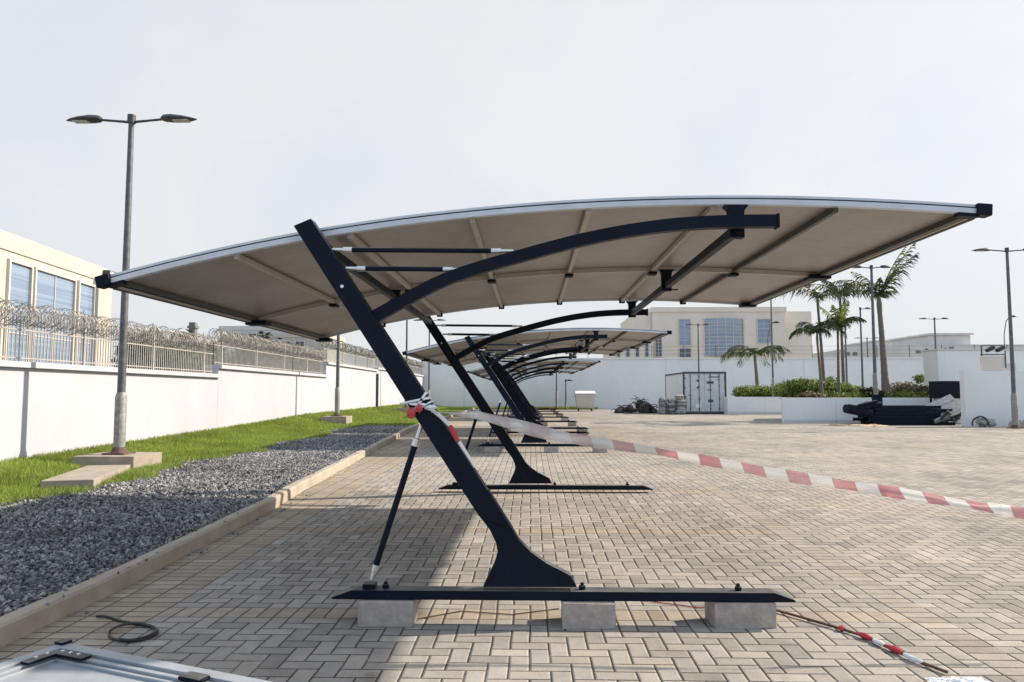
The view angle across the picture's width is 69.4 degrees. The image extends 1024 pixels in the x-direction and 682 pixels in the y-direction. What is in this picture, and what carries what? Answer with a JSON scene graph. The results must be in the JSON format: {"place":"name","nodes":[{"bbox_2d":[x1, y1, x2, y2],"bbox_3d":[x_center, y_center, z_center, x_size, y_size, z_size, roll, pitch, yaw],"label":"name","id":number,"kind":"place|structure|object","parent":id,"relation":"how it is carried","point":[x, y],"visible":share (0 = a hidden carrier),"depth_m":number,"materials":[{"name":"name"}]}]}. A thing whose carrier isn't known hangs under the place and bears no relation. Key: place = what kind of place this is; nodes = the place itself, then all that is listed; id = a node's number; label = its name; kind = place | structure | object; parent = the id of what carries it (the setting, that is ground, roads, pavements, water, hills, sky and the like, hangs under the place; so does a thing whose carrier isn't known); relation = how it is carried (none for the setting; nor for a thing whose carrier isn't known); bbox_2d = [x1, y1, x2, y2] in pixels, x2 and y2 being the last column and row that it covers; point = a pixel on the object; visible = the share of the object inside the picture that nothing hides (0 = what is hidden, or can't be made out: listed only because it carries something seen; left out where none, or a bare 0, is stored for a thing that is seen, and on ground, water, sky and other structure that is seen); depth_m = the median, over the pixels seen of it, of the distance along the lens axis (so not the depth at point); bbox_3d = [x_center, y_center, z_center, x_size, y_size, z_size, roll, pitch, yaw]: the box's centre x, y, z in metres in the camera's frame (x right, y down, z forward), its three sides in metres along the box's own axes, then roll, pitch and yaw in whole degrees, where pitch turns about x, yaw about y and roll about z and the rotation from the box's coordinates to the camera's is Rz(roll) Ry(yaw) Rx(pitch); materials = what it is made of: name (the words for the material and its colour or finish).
{"place":"outdoors","nodes":[
{"label":"outdoors","id":0,"kind":"place"},
{"bbox_2d":[0,229,115,366],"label":"office building","id":1,"kind":"structure","parent":0,"point":[35,273],"depth_m":27.40,"materials":[{"name":"paint"}]},
{"bbox_2d":[2,258,33,361],"bbox_3d":[-16.966,-0.266,25.374,0.180,4.930,1.452,0,-4,-5],"label":"window","id":2,"kind":"structure","parent":1,"relation":"in","point":[19,275],"depth_m":25.47,"materials":[{"name":"glass"}]},
{"bbox_2d":[30,266,76,364],"bbox_3d":[-17.184,-0.099,27.712,0.180,4.930,2.969,0,-4,-5],"label":"window","id":3,"kind":"structure","parent":1,"relation":"in","point":[50,288],"depth_m":27.69,"materials":[{"name":"glass"}]},
{"bbox_2d":[74,280,95,365],"bbox_3d":[-17.408,0.073,30.108,0.180,4.930,1.400,0,-4,-5],"label":"window","id":4,"kind":"structure","parent":1,"relation":"in","point":[86,292],"depth_m":30.25,"materials":[{"name":"glass"}]},
{"bbox_2d":[0,424,410,616],"bbox_3d":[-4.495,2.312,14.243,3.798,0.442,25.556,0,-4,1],"label":"gravel","id":5,"kind":"structure","parent":0,"point":[245,479],"depth_m":8.37,"materials":[{"name":"gravel"}]},
{"bbox_2d":[219,326,284,357],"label":"house","id":6,"kind":"structure","parent":0,"point":[252,330],"depth_m":70.86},
{"bbox_2d":[0,404,597,507],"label":"lawn","id":7,"kind":"structure","parent":0,"point":[316,423],"depth_m":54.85,"materials":[{"name":"plant"}]},
{"bbox_2d":[41,465,130,488],"bbox_3d":[-6.270,2.216,10.982,0.640,0.545,2.200,1,-4,-16],"label":"concrete step","id":8,"kind":"object","parent":7,"relation":"on","point":[90,475],"visible":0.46,"depth_m":10.50,"materials":[{"name":"concrete"}]},
{"bbox_2d":[72,452,161,468],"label":"lamp plinth","id":9,"kind":"structure","parent":7,"relation":"on","point":[137,459],"depth_m":12.17,"materials":[{"name":"concrete"}]},
{"bbox_2d":[66,114,196,454],"bbox_3d":[-6.709,-1.028,12.840,2.320,5.931,0.380,0,-4,1],"label":"street lamp","id":10,"kind":"object","parent":9,"relation":"on","point":[119,434],"visible":1,"depth_m":12.81,"materials":[{"name":"metal"}]},
{"bbox_2d":[321,416,351,423],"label":"lamp plinth","id":11,"kind":"structure","parent":7,"relation":"on","point":[341,419],"depth_m":26.39,"materials":[{"name":"concrete"}]},
{"bbox_2d":[330,335,343,415],"bbox_3d":[-6.348,-0.236,27.055,2.320,5.931,0.380,0,-4,1],"label":"street lamp","id":12,"kind":"object","parent":11,"relation":"on","point":[337,401],"visible":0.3,"depth_m":26.88,"materials":[{"name":"metal"}]},
{"bbox_2d":[397,407,409,411],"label":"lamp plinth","id":13,"kind":"structure","parent":7,"relation":"on","point":[402,409],"depth_m":41.25,"materials":[{"name":"concrete"}]},
{"bbox_2d":[404,320,407,406],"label":"street lamp","id":14,"kind":"object","parent":13,"relation":"on","point":[405,405],"visible":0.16,"depth_m":41.93,"materials":[{"name":"metal"}]},
{"bbox_2d":[414,319,444,396],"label":"street lamp","id":15,"kind":"object","parent":7,"relation":"on","point":[428,362],"visible":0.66,"depth_m":50.91,"materials":[{"name":"metal"}]},
{"bbox_2d":[264,333,344,362],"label":"house","id":16,"kind":"structure","parent":0,"point":[294,339],"depth_m":62.63,"materials":[{"name":"paint"}]},
{"bbox_2d":[0,409,1023,681],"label":"pavement","id":17,"kind":"structure","parent":0,"point":[934,585],"depth_m":6.42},
{"bbox_2d":[96,615,158,642],"bbox_3d":[-2.514,1.824,4.725,0.736,0.029,0.269,-3,-5,36],"label":"cable","id":18,"kind":"object","parent":17,"relation":"on","point":[146,637],"visible":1,"depth_m":4.63,"materials":[{"name":"rubber"}]},
{"bbox_2d":[0,638,271,681],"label":"roof module","id":19,"kind":"object","parent":17,"relation":"on","point":[64,660],"visible":1,"depth_m":3.70,"materials":[{"name":"metal"}]},
{"bbox_2d":[0,408,473,647],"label":"kerb","id":20,"kind":"structure","parent":17,"relation":"on","point":[17,624],"depth_m":6.12,"materials":[{"name":"concrete"}]},
{"bbox_2d":[358,599,417,626],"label":"concrete block","id":21,"kind":"structure","parent":17,"relation":"on","point":[386,613],"depth_m":4.77,"materials":[{"name":"concrete"}]},
{"bbox_2d":[418,608,558,618],"bbox_3d":[-0.152,1.859,5.065,0.980,0.008,0.139,1,-4,-9],"label":"wire","id":22,"kind":"object","parent":17,"relation":"on","point":[488,612],"visible":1,"depth_m":5.06,"materials":[{"name":"metal"}]},
{"bbox_2d":[485,446,499,452],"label":"concrete block","id":23,"kind":"structure","parent":17,"relation":"on","point":[491,449],"depth_m":16.67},
{"bbox_2d":[486,369,577,409],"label":"carport","id":24,"kind":"object","parent":17,"relation":"on","point":[559,372],"visible":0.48,"depth_m":52.02,"materials":[{"name":"black metal"}]},
{"bbox_2d":[476,365,589,414],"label":"carport","id":25,"kind":"object","parent":17,"relation":"on","point":[565,367],"visible":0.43,"depth_m":43.09,"materials":[{"name":"black metal"}]},
{"bbox_2d":[467,359,600,417],"bbox_3d":[1.073,2.384,36.989,6.212,2.710,5.696,0,-4,1],"label":"carport","id":26,"kind":"object","parent":17,"relation":"on","point":[560,363],"visible":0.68,"depth_m":35.65,"materials":[{"name":"black metal"}]},
{"bbox_2d":[440,345,628,428],"bbox_3d":[0.807,1.563,25.722,6.212,2.710,5.696,0,-4,1],"label":"carport","id":27,"kind":"object","parent":17,"relation":"on","point":[606,350],"visible":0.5,"depth_m":25.60,"materials":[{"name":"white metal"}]},
{"bbox_2d":[402,328,671,446],"bbox_3d":[0.632,1.233,19.632,6.212,2.710,5.696,0,-4,1],"label":"carport","id":28,"kind":"object","parent":17,"relation":"on","point":[630,338],"visible":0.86,"depth_m":18.11,"materials":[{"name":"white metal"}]},
{"bbox_2d":[94,195,992,601],"bbox_3d":[0.249,0.532,7.718,6.212,2.710,5.696,0,-4,1],"label":"carport","id":29,"kind":"object","parent":17,"relation":"on","point":[314,281],"visible":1,"depth_m":5.71,"materials":[{"name":"fabric"}]},
{"bbox_2d":[400,391,1023,518],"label":"barrier tape","id":30,"kind":"object","parent":29,"relation":"attached to","point":[543,432],"visible":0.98,"depth_m":4.64,"materials":[{"name":"white plastic"}]},
{"bbox_2d":[544,447,558,452],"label":"concrete block","id":31,"kind":"structure","parent":17,"relation":"on","point":[551,449],"depth_m":16.64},
{"bbox_2d":[574,391,595,410],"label":"dumpster","id":32,"kind":"object","parent":17,"relation":"on","point":[584,399],"visible":0.97,"depth_m":50.26,"materials":[{"name":"plastic"}]},
{"bbox_2d":[561,601,615,628],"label":"concrete block","id":33,"kind":"structure","parent":17,"relation":"on","point":[588,614],"depth_m":4.74,"materials":[{"name":"concrete"}]},
{"bbox_2d":[611,395,658,412],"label":"scrap heap","id":34,"kind":"object","parent":17,"relation":"on","point":[641,406],"visible":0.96,"depth_m":46.65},
{"bbox_2d":[658,397,668,413],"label":"bundle","id":35,"kind":"object","parent":17,"relation":"on","point":[663,406],"visible":0.95,"depth_m":44.73,"materials":[{"name":"plastic"}]},
{"bbox_2d":[666,399,676,413],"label":"bundle","id":36,"kind":"object","parent":17,"relation":"on","point":[671,407],"visible":0.91,"depth_m":44.62,"materials":[{"name":"fabric"}]},
{"bbox_2d":[674,394,686,413],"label":"bundle","id":37,"kind":"object","parent":17,"relation":"on","point":[681,405],"visible":0.96,"depth_m":44.53,"materials":[{"name":"fabric"}]},
{"bbox_2d":[665,372,726,413],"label":"shipping container","id":38,"kind":"object","parent":17,"relation":"on","point":[703,391],"visible":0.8,"depth_m":45.56,"materials":[{"name":"metal"}]},
{"bbox_2d":[684,374,704,411],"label":"door","id":39,"kind":"structure","parent":38,"relation":"in","point":[694,383],"depth_m":45.55,"materials":[{"name":"paint"}]},
{"bbox_2d":[704,374,724,411],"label":"door","id":40,"kind":"structure","parent":38,"relation":"in","point":[714,383],"depth_m":45.53,"materials":[{"name":"paint"}]},
{"bbox_2d":[704,602,776,628],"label":"concrete block","id":41,"kind":"structure","parent":17,"relation":"on","point":[738,615],"depth_m":4.74,"materials":[{"name":"concrete"}]},
{"bbox_2d":[707,397,781,413],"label":"planter","id":42,"kind":"object","parent":17,"relation":"on","point":[752,405],"visible":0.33,"depth_m":44.48,"materials":[{"name":"white paint"}]},
{"bbox_2d":[720,345,791,386],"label":"palm tree","id":43,"kind":"object","parent":42,"relation":"on","point":[748,351],"visible":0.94,"depth_m":46.55,"materials":[{"name":"green plant"}]},
{"bbox_2d":[730,384,782,396],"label":"hedge","id":44,"kind":"object","parent":42,"relation":"in","point":[750,391],"visible":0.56,"depth_m":45.27,"materials":[{"name":"green plant"}]},
{"bbox_2d":[770,299,774,396],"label":"street lamp","id":45,"kind":"object","parent":42,"relation":"on","point":[772,347],"visible":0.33,"depth_m":44.87,"materials":[{"name":"metal"}]},
{"bbox_2d":[824,289,858,382],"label":"street lamp","id":46,"kind":"object","parent":17,"relation":"on","point":[846,353],"visible":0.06,"depth_m":46.99,"materials":[{"name":"metal"}]},
{"bbox_2d":[781,397,933,422],"bbox_3d":[14.656,3.270,34.090,6.308,1.340,6.006,0,-4,1],"label":"planter","id":47,"kind":"object","parent":17,"relation":"on","point":[811,410],"visible":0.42,"depth_m":31.15,"materials":[{"name":"white paint"}]},
{"bbox_2d":[769,376,825,398],"bbox_3d":[12.786,2.114,33.292,2.390,1.083,1.515,0,-4,1],"label":"shrub","id":48,"kind":"object","parent":47,"relation":"on","point":[791,387],"visible":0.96,"depth_m":32.93,"materials":[{"name":"green plant"}]},
{"bbox_2d":[797,391,825,397],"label":"shrub","id":49,"kind":"object","parent":47,"relation":"on","point":[807,394],"visible":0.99,"depth_m":31.98,"materials":[{"name":"pink plant"}]},
{"bbox_2d":[774,284,860,391],"bbox_3d":[13.694,-0.039,33.811,4.197,5.404,2.563,2,-5,-29],"label":"palm tree","id":50,"kind":"object","parent":47,"relation":"on","point":[815,294],"visible":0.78,"depth_m":33.77,"materials":[{"name":"green plant"}]},
{"bbox_2d":[789,321,847,397],"bbox_3d":[13.620,0.824,32.775,2.480,3.535,2.669,0,-4,1],"label":"palm tree","id":51,"kind":"object","parent":47,"relation":"on","point":[810,329],"visible":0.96,"depth_m":32.62,"materials":[{"name":"green plant"}]},
{"bbox_2d":[812,375,844,392],"bbox_3d":[14.300,2.111,34.175,2.034,1.182,1.640,0,-4,1],"label":"shrub","id":52,"kind":"object","parent":47,"relation":"on","point":[830,383],"visible":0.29,"depth_m":33.76,"materials":[{"name":"green plant"}]},
{"bbox_2d":[796,280,877,383],"bbox_3d":[16.106,-0.152,35.603,4.632,5.883,2.690,0,-4,1],"label":"palm tree","id":53,"kind":"object","parent":47,"relation":"on","point":[828,284],"visible":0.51,"depth_m":35.70,"materials":[{"name":"green plant"}]},
{"bbox_2d":[816,302,866,397],"bbox_3d":[14.605,0.425,33.079,2.300,4.372,2.049,0,-4,1],"label":"palm tree","id":54,"kind":"object","parent":47,"relation":"on","point":[840,318],"visible":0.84,"depth_m":32.98,"materials":[{"name":"green plant"}]},
{"bbox_2d":[832,381,865,396],"bbox_3d":[15.396,2.264,33.521,1.901,0.887,1.294,0,-4,1],"label":"shrub","id":55,"kind":"object","parent":47,"relation":"on","point":[847,387],"visible":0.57,"depth_m":33.20,"materials":[{"name":"green plant"}]},
{"bbox_2d":[786,390,928,397],"bbox_3d":[15.927,2.503,33.837,7.550,0.607,5.262,0,-4,1],"label":"ground cover","id":56,"kind":"object","parent":47,"relation":"on","point":[905,394],"visible":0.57,"depth_m":31.96,"materials":[{"name":"green plant"}]},
{"bbox_2d":[911,372,923,385],"bbox_3d":[18.203,1.985,32.969,0.639,1.225,0.657,0,-4,1],"label":"sapling","id":57,"kind":"object","parent":56,"relation":"on","point":[918,378],"visible":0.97,"depth_m":32.94,"materials":[{"name":"green plant"}]},
{"bbox_2d":[907,384,928,396],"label":"shrub","id":58,"kind":"object","parent":56,"relation":"on","point":[919,389],"visible":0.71,"depth_m":32.32,"materials":[{"name":"pink plant"}]},
{"bbox_2d":[853,265,890,394],"bbox_3d":[15.456,-0.397,31.627,1.780,5.744,0.380,0,-4,1],"label":"street lamp","id":59,"kind":"object","parent":47,"relation":"on","point":[875,375],"visible":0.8,"depth_m":31.59,"materials":[{"name":"metal"}]},
{"bbox_2d":[859,386,884,397],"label":"shrub","id":60,"kind":"object","parent":47,"relation":"on","point":[866,389],"visible":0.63,"depth_m":32.01,"materials":[{"name":"green plant"}]},
{"bbox_2d":[831,243,919,397],"bbox_3d":[16.079,-0.905,32.382,3.948,6.929,1.626,0,-4,1],"label":"palm tree","id":61,"kind":"object","parent":47,"relation":"in","point":[878,296],"visible":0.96,"depth_m":32.25,"materials":[{"name":"green plant"}]},
{"bbox_2d":[889,381,923,393],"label":"shrub","id":62,"kind":"object","parent":47,"relation":"on","point":[901,387],"visible":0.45,"depth_m":33.41,"materials":[{"name":"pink plant"}]},
{"bbox_2d":[827,423,887,425],"bbox_3d":[13.373,3.277,28.636,2.244,0.166,0.833,0,-4,1],"label":"sand pile","id":63,"kind":"object","parent":17,"relation":"on","point":[838,424],"visible":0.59,"depth_m":28.48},
{"bbox_2d":[776,609,947,673],"bbox_3d":[2.110,1.811,4.562,0.118,0.042,1.281,2,-4,-24],"label":"barrier tape","id":64,"kind":"object","parent":17,"relation":"on","point":[866,636],"visible":0.96,"depth_m":4.43,"materials":[{"name":"plastic"}]},
{"bbox_2d":[859,307,870,386],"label":"street lamp","id":65,"kind":"object","parent":17,"relation":"on","point":[862,372],"visible":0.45,"depth_m":46.48,"materials":[{"name":"metal"}]},
{"bbox_2d":[872,422,954,424],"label":"steel beam","id":66,"kind":"structure","parent":17,"relation":"on","point":[914,423],"depth_m":29.06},
{"bbox_2d":[868,418,942,421],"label":"steel beam","id":67,"kind":"structure","parent":66,"relation":"on","point":[900,420],"depth_m":29.09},
{"bbox_2d":[869,415,940,418],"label":"steel beam","id":68,"kind":"structure","parent":67,"relation":"on","point":[904,417],"depth_m":29.09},
{"bbox_2d":[843,404,873,417],"bbox_3d":[13.578,2.716,29.039,1.138,0.413,0.447,10,-5,-6],"label":"bundle","id":69,"kind":"object","parent":68,"relation":"on","point":[852,409],"visible":0.99,"depth_m":28.86,"materials":[{"name":"black metal"}]},
{"bbox_2d":[857,400,881,409],"bbox_3d":[13.974,2.514,29.014,1.031,0.321,0.391,-10,-3,-7],"label":"bundle","id":70,"kind":"object","parent":69,"relation":"on","point":[873,404],"visible":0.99,"depth_m":28.88,"materials":[{"name":"black metal"}]},
{"bbox_2d":[874,412,940,415],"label":"steel beam","id":71,"kind":"structure","parent":68,"relation":"on","point":[907,413],"depth_m":29.08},
{"bbox_2d":[876,409,952,411],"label":"steel beam","id":72,"kind":"structure","parent":71,"relation":"on","point":[914,410],"depth_m":29.08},
{"bbox_2d":[872,395,882,409],"bbox_3d":[14.388,2.415,29.146,0.440,0.610,0.300,0,-4,1],"label":"steel bracket","id":73,"kind":"object","parent":72,"relation":"on","point":[878,397],"visible":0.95,"depth_m":29.04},
{"bbox_2d":[872,405,940,408],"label":"steel beam","id":74,"kind":"structure","parent":72,"relation":"on","point":[912,407],"depth_m":29.09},
{"bbox_2d":[924,394,960,421],"bbox_3d":[17.040,2.667,29.246,1.419,1.137,0.552,0,-4,1],"label":"metal sheet","id":75,"kind":"object","parent":17,"relation":"on","point":[949,401],"visible":0.63,"depth_m":29.26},
{"bbox_2d":[929,381,959,402],"bbox_3d":[17.933,2.509,30.153,1.403,1.745,0.800,0,-4,1],"label":"dark box","id":76,"kind":"object","parent":17,"relation":"on","point":[939,389],"visible":0.38,"depth_m":29.81,"materials":[{"name":"black metal"}]},
{"bbox_2d":[921,676,990,681],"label":"plastic bag","id":77,"kind":"object","parent":17,"relation":"on","point":[957,679],"visible":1,"depth_m":3.79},
{"bbox_2d":[921,349,1023,422],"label":"gatehouse","id":78,"kind":"object","parent":17,"relation":"on","point":[944,364],"visible":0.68,"depth_m":31.54,"materials":[{"name":"white paint"}]},
{"bbox_2d":[975,418,996,426],"bbox_3d":[17.662,3.055,27.579,0.714,0.453,0.414,-2,-4,22],"label":"rubble bag","id":79,"kind":"object","parent":17,"relation":"on","point":[980,422],"visible":0.93,"depth_m":27.50,"materials":[{"name":"fabric"}]},
{"bbox_2d":[959,371,1023,426],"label":"boundary wall","id":80,"kind":"structure","parent":17,"relation":"on","point":[986,394],"depth_m":28.07,"materials":[{"name":"white paint"}]},
{"bbox_2d":[971,247,1023,427],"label":"street lamp","id":81,"kind":"object","parent":17,"relation":"on","point":[1014,410],"visible":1,"depth_m":26.67,"materials":[{"name":"metal"}]},
{"bbox_2d":[0,0,1023,367],"label":"sky","id":82,"kind":"structure","parent":0,"point":[329,113],"materials":[{"name":"white"}]},
{"bbox_2d":[813,340,889,357],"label":"warehouse","id":83,"kind":"structure","parent":0,"point":[853,349],"depth_m":173.09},
{"bbox_2d":[858,333,1023,357],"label":"warehouse","id":84,"kind":"structure","parent":0,"point":[917,344],"depth_m":140.29,"materials":[{"name":"paint"}]},
{"bbox_2d":[980,345,1006,370],"bbox_3d":[18.402,0.645,28.293,0.922,0.980,0.250,0,-4,1],"label":"floodlight mast","id":85,"kind":"object","parent":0,"point":[992,363],"visible":1,"depth_m":28.21,"materials":[{"name":"metal"}]},
{"label":"ground","id":86,"kind":"structure","parent":0,"visible":0},
{"bbox_2d":[0,360,220,461],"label":"perimeter wall","id":87,"kind":"structure","parent":86,"relation":"on","point":[49,407],"depth_m":14.02,"materials":[{"name":"white paint"}]},
{"bbox_2d":[0,297,217,373],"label":"security fence","id":88,"kind":"object","parent":87,"relation":"on","point":[83,328],"visible":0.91,"depth_m":14.46,"materials":[{"name":"metal"}]},
{"bbox_2d":[111,327,175,370],"bbox_3d":[-13.349,1.285,26.849,1.753,3.683,3.636,0,-4,1],"label":"shrub","id":89,"kind":"object","parent":86,"relation":"on","point":[146,354],"visible":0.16,"depth_m":26.27,"materials":[{"name":"grey plant"}]},
{"bbox_2d":[170,328,201,372],"bbox_3d":[-13.440,1.330,29.041,1.746,3.909,4.312,0,-4,1],"label":"shrub","id":90,"kind":"object","parent":86,"relation":"on","point":[184,356],"visible":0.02,"depth_m":29.26,"materials":[{"name":"metal"}]},
{"bbox_2d":[187,322,198,340],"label":"chimney stack","id":91,"kind":"object","parent":86,"relation":"on","point":[193,327],"visible":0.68,"depth_m":60.94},
{"bbox_2d":[196,339,233,372],"bbox_3d":[-13.847,1.849,33.782,1.916,4.032,3.739,0,-4,1],"label":"shrub","id":92,"kind":"object","parent":86,"relation":"on","point":[213,358],"visible":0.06,"depth_m":33.23,"materials":[{"name":"metal"}]},
{"bbox_2d":[229,331,282,370],"bbox_3d":[-13.977,1.818,40.276,3.429,4.908,5.281,0,-4,1],"label":"shrub","id":93,"kind":"object","parent":86,"relation":"on","point":[266,335],"visible":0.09,"depth_m":39.34,"materials":[{"name":"plant"}]},
{"bbox_2d":[206,365,327,428],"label":"perimeter wall","id":94,"kind":"structure","parent":86,"relation":"on","point":[247,395],"depth_m":23.25,"materials":[{"name":"white paint"}]},
{"bbox_2d":[207,327,326,373],"bbox_3d":[-7.905,0.475,25.163,0.445,1.081,10.460,0,-4,1],"label":"security fence","id":95,"kind":"object","parent":94,"relation":"on","point":[265,356],"visible":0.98,"depth_m":23.70,"materials":[{"name":"metal"}]},
{"bbox_2d":[282,345,322,373],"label":"shrub","id":96,"kind":"object","parent":86,"relation":"on","point":[301,362],"visible":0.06,"depth_m":45.90,"materials":[{"name":"metal"}]},
{"bbox_2d":[320,362,377,411],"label":"perimeter wall","id":97,"kind":"structure","parent":86,"relation":"on","point":[362,394],"depth_m":34.48,"materials":[{"name":"white paint"}]},
{"bbox_2d":[319,339,376,368],"bbox_3d":[-7.644,0.667,35.419,0.457,1.081,9.959,0,-4,1],"label":"security fence","id":98,"kind":"object","parent":97,"relation":"on","point":[351,351],"visible":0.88,"depth_m":34.92,"materials":[{"name":"metal"}]},
{"bbox_2d":[374,367,424,406],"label":"perimeter wall","id":99,"kind":"structure","parent":86,"relation":"on","point":[389,393],"depth_m":43.38,"materials":[{"name":"white paint"}]},
{"bbox_2d":[371,352,423,374],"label":"security fence","id":100,"kind":"object","parent":99,"relation":"on","point":[415,366],"visible":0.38,"depth_m":53.41,"materials":[{"name":"metal"}]},
{"bbox_2d":[603,341,653,357],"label":"annex building","id":101,"kind":"structure","parent":86,"relation":"on","point":[642,352],"depth_m":74.30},
{"bbox_2d":[421,357,923,408],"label":"back wall","id":102,"kind":"structure","parent":86,"relation":"on","point":[612,383],"depth_m":57.90,"materials":[{"name":"white paint"}]},
{"bbox_2d":[524,345,1006,357],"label":"wire fence","id":103,"kind":"object","parent":102,"relation":"on","point":[651,346],"visible":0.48,"depth_m":58.02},
{"bbox_2d":[620,307,811,357],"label":"office building","id":104,"kind":"structure","parent":86,"relation":"on","point":[726,329],"depth_m":75.75,"materials":[{"name":"paint"}]},
{"bbox_2d":[654,338,662,356],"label":"window","id":105,"kind":"structure","parent":104,"relation":"in","point":[658,350],"depth_m":75.74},
{"bbox_2d":[678,319,691,345],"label":"window","id":106,"kind":"structure","parent":104,"relation":"in","point":[684,331],"depth_m":75.80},
{"bbox_2d":[678,348,691,357],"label":"window","id":107,"kind":"structure","parent":104,"relation":"in","point":[687,351],"depth_m":75.65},
{"bbox_2d":[704,318,744,355],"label":"window","id":108,"kind":"structure","parent":104,"relation":"in","point":[724,333],"depth_m":75.23,"materials":[{"name":"glass"}]},
{"bbox_2d":[756,318,770,342],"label":"window","id":109,"kind":"structure","parent":104,"relation":"in","point":[763,324],"depth_m":75.61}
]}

